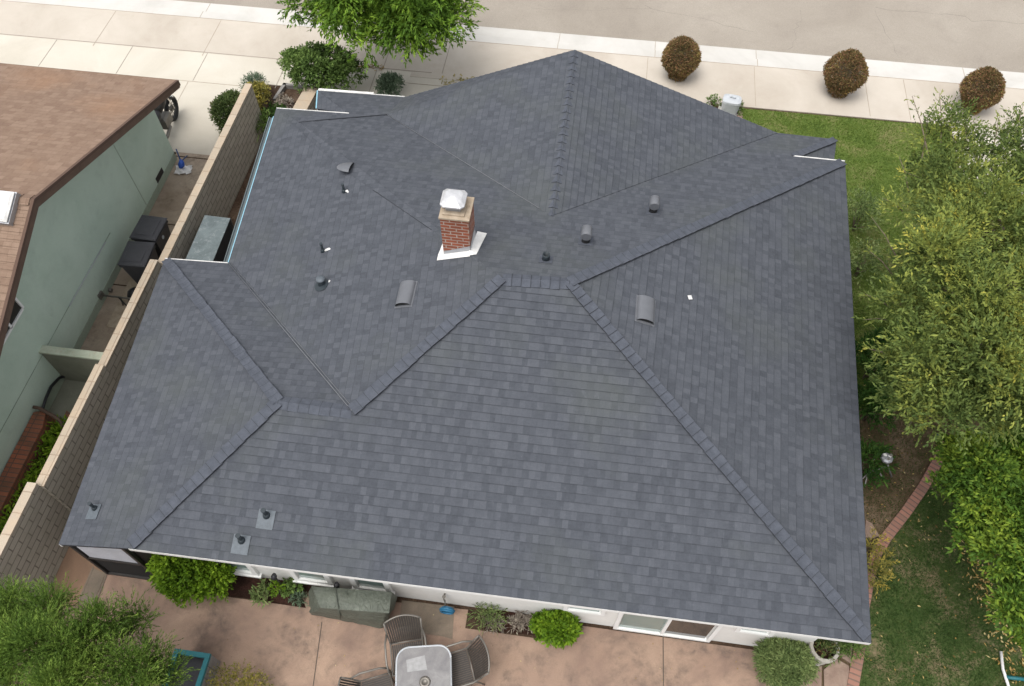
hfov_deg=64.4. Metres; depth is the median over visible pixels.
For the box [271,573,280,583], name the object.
stake light
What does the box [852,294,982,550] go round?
sparse grass
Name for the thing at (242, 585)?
bed soil
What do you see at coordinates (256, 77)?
spiky plant
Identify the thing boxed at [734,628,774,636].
window
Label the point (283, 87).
garden border
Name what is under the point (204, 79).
driveway
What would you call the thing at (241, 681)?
yellow flower shrub
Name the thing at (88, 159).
neighbor house
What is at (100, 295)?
pipe gate
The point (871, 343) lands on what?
eave shrub
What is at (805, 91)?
sidewalk
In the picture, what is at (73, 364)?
cross wall
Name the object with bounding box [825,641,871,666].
ground plant
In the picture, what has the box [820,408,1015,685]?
dirt
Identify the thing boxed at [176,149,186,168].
broom
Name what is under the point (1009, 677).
green pipe
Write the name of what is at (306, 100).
planter wall
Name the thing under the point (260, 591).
bed plant
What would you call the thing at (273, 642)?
patio
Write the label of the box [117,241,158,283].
wheelie bin
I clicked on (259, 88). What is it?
yellow shrub
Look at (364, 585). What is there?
window
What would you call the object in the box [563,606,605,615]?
window
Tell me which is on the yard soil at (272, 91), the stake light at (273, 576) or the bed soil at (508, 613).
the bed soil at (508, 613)
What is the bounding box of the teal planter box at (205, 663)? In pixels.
[163,648,219,685]
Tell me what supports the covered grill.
on the patio at (273, 642)
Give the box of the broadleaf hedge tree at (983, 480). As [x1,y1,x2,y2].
[925,407,1023,655]
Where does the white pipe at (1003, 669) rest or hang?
on the lawn grass at (942, 585)
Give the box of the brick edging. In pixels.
[847,441,943,685]
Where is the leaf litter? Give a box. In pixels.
[358,63,383,70]
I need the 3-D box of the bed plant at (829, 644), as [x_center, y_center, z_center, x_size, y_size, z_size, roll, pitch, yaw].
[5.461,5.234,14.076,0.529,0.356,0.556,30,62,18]
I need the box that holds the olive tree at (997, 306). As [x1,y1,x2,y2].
[851,86,1023,455]
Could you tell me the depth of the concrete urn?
14.12 m
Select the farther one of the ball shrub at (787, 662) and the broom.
the broom
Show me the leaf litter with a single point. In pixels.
(369, 66)
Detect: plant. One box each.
[238,71,269,94]
[249,578,275,607]
[256,107,274,140]
[261,101,285,117]
[267,580,285,598]
[274,92,294,107]
[276,577,306,598]
[287,588,308,607]
[466,602,509,635]
[482,614,508,633]
[506,610,532,634]
[706,94,721,106]
[737,100,743,114]
[814,639,841,662]
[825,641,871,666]
[866,526,899,598]
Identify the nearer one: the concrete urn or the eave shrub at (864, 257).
the concrete urn
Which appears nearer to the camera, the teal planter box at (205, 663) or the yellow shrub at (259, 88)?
the teal planter box at (205, 663)
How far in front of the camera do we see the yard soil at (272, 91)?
15.42 m
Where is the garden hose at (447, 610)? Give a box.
[439,593,454,614]
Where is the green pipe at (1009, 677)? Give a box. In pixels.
[1006,675,1023,680]
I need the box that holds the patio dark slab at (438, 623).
[398,600,453,638]
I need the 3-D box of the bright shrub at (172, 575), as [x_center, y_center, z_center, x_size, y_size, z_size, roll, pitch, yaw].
[-5.940,4.132,14.942,1.720,1.539,1.254,7,57,4]
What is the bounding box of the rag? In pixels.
[175,165,191,173]
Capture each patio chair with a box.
[338,667,394,685]
[383,614,426,683]
[446,635,489,685]
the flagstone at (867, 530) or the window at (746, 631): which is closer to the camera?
the window at (746, 631)
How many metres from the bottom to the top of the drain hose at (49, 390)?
0.503 m
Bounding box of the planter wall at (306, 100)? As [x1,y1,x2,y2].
[292,87,317,109]
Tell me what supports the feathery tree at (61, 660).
on the patio at (273, 642)
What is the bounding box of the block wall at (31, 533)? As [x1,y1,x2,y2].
[0,83,265,685]
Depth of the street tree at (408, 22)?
20.44 m
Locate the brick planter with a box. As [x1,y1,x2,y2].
[0,411,69,531]
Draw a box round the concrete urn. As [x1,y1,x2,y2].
[809,640,839,665]
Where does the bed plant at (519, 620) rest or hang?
on the bed soil at (508, 613)
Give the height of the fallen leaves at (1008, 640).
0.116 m
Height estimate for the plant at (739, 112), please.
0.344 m
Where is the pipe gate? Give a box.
[97,288,129,306]
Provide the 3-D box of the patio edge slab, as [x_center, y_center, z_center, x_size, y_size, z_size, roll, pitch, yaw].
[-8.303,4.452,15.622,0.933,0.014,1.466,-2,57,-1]
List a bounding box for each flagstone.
[801,666,821,685]
[823,659,848,685]
[839,644,852,663]
[865,520,878,538]
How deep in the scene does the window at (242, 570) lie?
15.27 m
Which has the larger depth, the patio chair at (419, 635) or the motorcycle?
the motorcycle
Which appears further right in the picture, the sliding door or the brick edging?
the brick edging
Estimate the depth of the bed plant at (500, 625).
14.96 m
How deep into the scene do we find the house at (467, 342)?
14.13 m
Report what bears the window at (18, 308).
in the neighbor house at (88, 159)
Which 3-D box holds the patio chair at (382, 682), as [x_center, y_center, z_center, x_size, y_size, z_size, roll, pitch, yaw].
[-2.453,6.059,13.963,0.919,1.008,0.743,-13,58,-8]
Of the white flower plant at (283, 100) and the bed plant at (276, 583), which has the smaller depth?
the bed plant at (276, 583)
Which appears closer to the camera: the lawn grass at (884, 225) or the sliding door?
the sliding door
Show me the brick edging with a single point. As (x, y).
(899, 520)
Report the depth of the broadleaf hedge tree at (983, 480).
13.12 m
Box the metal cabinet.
[186,215,233,261]
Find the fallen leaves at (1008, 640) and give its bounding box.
[940,520,1023,682]
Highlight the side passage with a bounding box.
[80,152,209,351]
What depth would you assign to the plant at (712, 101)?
22.75 m
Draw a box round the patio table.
[395,644,451,685]
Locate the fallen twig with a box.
[439,74,472,84]
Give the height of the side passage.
0.204 m
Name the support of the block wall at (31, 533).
on the yard soil at (272, 91)
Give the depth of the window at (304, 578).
15.11 m
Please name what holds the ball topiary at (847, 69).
on the sidewalk
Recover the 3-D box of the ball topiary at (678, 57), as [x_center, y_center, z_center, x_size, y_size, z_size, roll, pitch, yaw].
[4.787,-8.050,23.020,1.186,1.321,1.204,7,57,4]
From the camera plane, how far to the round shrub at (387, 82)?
22.66 m
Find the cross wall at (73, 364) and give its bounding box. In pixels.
[39,345,103,381]
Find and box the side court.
[49,380,85,421]
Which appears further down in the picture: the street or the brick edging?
the brick edging
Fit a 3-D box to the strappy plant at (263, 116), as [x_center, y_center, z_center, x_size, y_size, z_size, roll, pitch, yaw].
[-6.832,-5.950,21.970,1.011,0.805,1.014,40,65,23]
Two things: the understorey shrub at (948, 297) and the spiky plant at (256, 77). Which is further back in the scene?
the spiky plant at (256, 77)
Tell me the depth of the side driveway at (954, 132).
22.11 m
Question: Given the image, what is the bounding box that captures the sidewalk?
[0,0,1023,130]
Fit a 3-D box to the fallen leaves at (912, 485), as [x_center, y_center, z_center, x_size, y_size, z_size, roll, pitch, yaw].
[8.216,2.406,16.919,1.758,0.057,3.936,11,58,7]
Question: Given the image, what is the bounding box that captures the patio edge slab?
[50,547,102,608]
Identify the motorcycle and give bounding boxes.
[154,95,178,138]
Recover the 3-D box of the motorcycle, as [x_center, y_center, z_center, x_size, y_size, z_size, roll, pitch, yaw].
[-9.398,-5.977,21.684,0.778,1.241,2.170,4,57,2]
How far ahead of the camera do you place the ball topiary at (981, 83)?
21.91 m
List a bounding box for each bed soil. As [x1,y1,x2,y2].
[212,575,322,607]
[484,608,534,634]
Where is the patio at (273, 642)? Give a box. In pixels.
[10,575,777,685]
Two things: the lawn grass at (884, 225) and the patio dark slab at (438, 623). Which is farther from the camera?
the lawn grass at (884, 225)
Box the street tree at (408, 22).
[277,0,488,73]
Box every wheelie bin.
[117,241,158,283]
[129,215,170,257]
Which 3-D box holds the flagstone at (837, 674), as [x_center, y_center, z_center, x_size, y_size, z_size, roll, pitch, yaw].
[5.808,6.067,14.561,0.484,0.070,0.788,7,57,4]
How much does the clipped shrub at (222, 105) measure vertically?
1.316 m
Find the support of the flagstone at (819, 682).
on the dirt
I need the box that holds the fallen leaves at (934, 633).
[868,525,996,683]
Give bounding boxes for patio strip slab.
[78,567,106,605]
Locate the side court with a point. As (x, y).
(68, 395)
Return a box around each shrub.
[145,553,236,607]
[205,658,274,685]
[207,89,240,135]
[241,80,271,109]
[276,40,368,93]
[374,70,404,95]
[528,608,583,649]
[752,636,820,685]
[847,185,884,232]
[850,236,883,287]
[855,325,901,384]
[857,377,903,435]
[860,436,899,489]
[912,254,1023,396]
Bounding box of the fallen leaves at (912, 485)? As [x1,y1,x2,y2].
[864,385,942,549]
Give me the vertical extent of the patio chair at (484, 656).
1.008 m
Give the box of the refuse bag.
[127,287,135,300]
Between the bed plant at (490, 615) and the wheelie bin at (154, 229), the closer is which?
the bed plant at (490, 615)
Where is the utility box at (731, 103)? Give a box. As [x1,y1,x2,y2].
[718,94,741,115]
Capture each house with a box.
[0,63,180,475]
[59,50,871,645]
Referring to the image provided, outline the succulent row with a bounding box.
[0,414,66,534]
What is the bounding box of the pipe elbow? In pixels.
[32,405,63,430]
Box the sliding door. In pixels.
[613,613,722,641]
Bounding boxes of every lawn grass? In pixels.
[740,107,1015,417]
[862,441,1023,685]
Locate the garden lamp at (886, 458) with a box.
[862,453,892,483]
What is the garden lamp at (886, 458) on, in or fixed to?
on the dirt
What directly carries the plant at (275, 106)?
on the yard soil at (272, 91)
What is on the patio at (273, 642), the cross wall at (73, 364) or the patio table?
the patio table
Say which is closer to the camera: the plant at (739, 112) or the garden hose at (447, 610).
the garden hose at (447, 610)
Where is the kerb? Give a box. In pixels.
[5,0,1023,88]
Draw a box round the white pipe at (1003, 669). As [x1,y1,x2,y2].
[999,651,1009,685]
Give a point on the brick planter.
(17, 466)
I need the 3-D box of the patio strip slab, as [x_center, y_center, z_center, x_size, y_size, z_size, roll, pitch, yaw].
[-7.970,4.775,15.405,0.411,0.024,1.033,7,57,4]
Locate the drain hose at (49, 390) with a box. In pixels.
[41,376,64,407]
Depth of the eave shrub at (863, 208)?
19.68 m
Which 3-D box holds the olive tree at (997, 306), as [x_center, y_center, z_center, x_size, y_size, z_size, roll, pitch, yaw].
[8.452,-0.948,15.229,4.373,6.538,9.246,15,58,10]
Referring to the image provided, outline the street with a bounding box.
[177,0,1023,72]
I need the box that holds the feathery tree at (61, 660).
[0,571,200,685]
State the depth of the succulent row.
16.52 m
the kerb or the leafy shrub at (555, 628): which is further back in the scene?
the kerb
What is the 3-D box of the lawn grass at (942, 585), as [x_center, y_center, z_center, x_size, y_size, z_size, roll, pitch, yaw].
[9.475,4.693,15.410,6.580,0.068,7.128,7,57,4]
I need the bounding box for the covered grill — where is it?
[308,586,396,627]
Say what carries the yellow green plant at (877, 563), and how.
on the dirt
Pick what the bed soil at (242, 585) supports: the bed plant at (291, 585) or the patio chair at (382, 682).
the bed plant at (291, 585)
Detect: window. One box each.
[4,298,23,343]
[216,562,261,578]
[288,571,334,587]
[349,579,394,593]
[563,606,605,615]
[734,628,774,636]
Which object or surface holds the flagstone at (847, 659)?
on the dirt
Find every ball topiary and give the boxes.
[660,34,701,81]
[822,47,869,98]
[958,65,1005,115]
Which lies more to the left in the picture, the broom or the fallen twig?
the broom
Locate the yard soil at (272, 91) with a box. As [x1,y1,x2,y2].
[174,85,1021,649]
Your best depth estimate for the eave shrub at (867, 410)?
16.79 m
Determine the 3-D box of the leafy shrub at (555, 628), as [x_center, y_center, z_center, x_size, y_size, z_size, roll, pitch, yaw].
[0.788,5.132,14.726,0.979,0.788,0.851,-15,58,-9]
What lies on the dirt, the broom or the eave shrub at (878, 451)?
the eave shrub at (878, 451)
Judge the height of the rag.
0.077 m
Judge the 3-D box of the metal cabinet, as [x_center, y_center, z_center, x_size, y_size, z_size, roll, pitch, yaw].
[-6.958,-1.842,18.984,0.718,1.250,1.851,7,57,4]
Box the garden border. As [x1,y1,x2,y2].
[273,83,374,100]
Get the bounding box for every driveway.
[0,35,712,154]
[952,126,1023,184]
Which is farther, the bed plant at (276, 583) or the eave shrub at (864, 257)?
the eave shrub at (864, 257)

